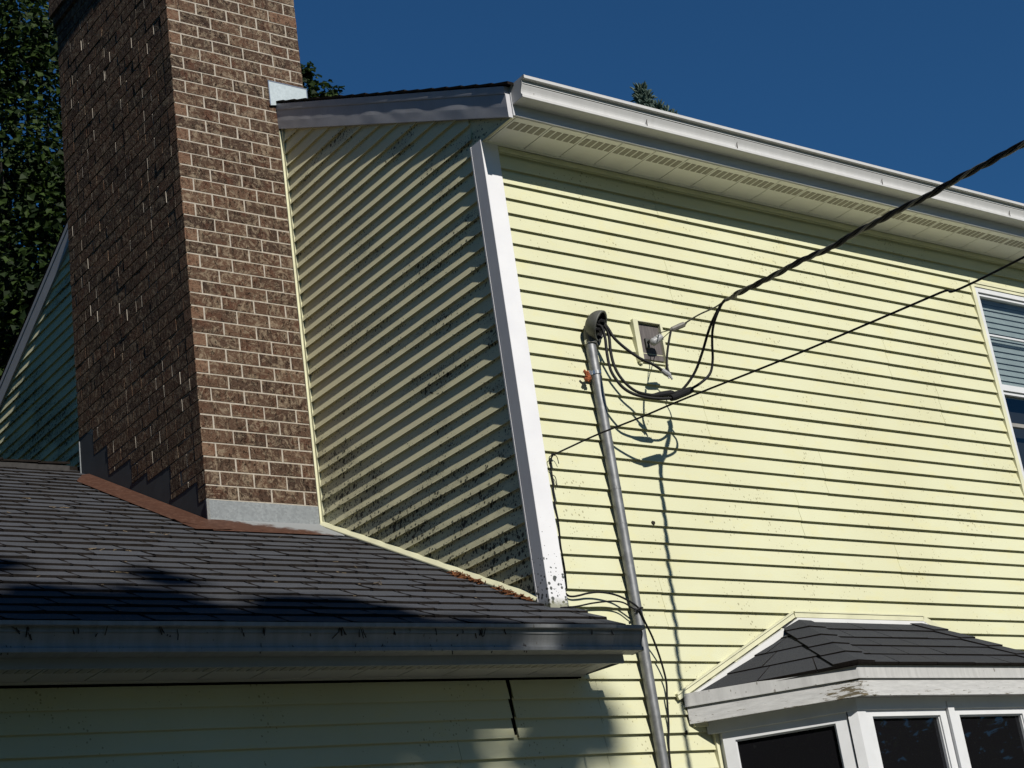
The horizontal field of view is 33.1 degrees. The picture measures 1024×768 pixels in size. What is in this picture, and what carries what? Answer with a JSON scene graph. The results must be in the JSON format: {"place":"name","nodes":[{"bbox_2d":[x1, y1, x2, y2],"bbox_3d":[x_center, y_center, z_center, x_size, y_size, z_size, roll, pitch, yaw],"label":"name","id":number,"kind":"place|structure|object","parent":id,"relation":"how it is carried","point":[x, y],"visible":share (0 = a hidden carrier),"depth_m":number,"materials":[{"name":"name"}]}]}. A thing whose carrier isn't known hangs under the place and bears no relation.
{"place":"outdoors","nodes":[
{"label":"outdoors","id":0,"kind":"place"},
{"bbox_2d":[0,0,1023,262],"label":"sky","id":1,"kind":"structure","parent":0,"point":[928,89],"materials":[{"name":"blue"}]},
{"label":"lawn","id":2,"kind":"structure","parent":0,"visible":0},
{"bbox_2d":[0,0,344,376],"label":"broadleaf tree","id":3,"kind":"object","parent":2,"relation":"on","point":[31,181],"visible":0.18,"depth_m":20.55,"materials":[{"name":"green plant"}]},
{"bbox_2d":[0,0,1023,767],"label":"house","id":4,"kind":"structure","parent":2,"relation":"on","point":[336,344],"depth_m":9.64,"materials":[{"name":"yellow plastic"}]},
{"bbox_2d":[8,497,476,616],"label":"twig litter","id":5,"kind":"object","parent":4,"relation":"on","point":[176,578],"visible":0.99,"depth_m":8.31,"materials":[{"name":"brown plant"}]},
{"bbox_2d":[0,626,613,654],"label":"dry needles","id":6,"kind":"object","parent":4,"relation":"on","point":[27,632],"visible":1,"depth_m":7.08,"materials":[{"name":"brown plant"}]},
{"bbox_2d":[447,570,532,600],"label":"needle litter","id":7,"kind":"object","parent":4,"relation":"on","point":[478,581],"visible":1,"depth_m":8.68,"materials":[{"name":"brown plant"}]},
{"bbox_2d":[583,310,669,767],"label":"service mast","id":8,"kind":"object","parent":4,"relation":"attached to","point":[593,335],"visible":1,"depth_m":8.79,"materials":[{"name":"metal"}]},
{"bbox_2d":[560,591,671,767],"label":"coaxial cable","id":9,"kind":"object","parent":8,"relation":"attached to","point":[652,637],"visible":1,"depth_m":8.57,"materials":[{"name":"black rubber"}]},
{"bbox_2d":[629,319,668,367],"bbox_3d":[0.775,-0.234,9.428,0.212,0.260,0.111,7,-25,-36],"label":"cable bracket","id":10,"kind":"object","parent":4,"relation":"attached to","point":[648,339],"visible":0.98,"depth_m":9.45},
{"bbox_2d":[596,140,1023,400],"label":"power drop","id":11,"kind":"object","parent":10,"relation":"attached to","point":[682,392],"visible":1,"depth_m":8.87,"materials":[{"name":"black rubber"}]},
{"bbox_2d":[549,256,1023,588],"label":"telephone cable","id":12,"kind":"object","parent":4,"relation":"attached to","point":[859,327],"visible":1,"depth_m":7.32,"materials":[{"name":"black rubber"}]},
{"bbox_2d":[675,611,1023,767],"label":"bay window","id":13,"kind":"structure","parent":4,"relation":"in","point":[802,699],"depth_m":8.79,"materials":[{"name":"white paint"}]},
{"bbox_2d":[967,279,1023,501],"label":"window","id":14,"kind":"structure","parent":4,"relation":"in","point":[999,310],"depth_m":11.57,"materials":[{"name":"white metal"}]},
{"bbox_2d":[630,81,677,113],"bbox_3d":[3.770,2.894,30.393,6.594,19.000,6.161,-19,-23,27],"label":"spruce tree","id":15,"kind":"object","parent":2,"relation":"on","point":[642,95],"visible":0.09,"depth_m":33.57,"materials":[{"name":"green plant"}]}
]}

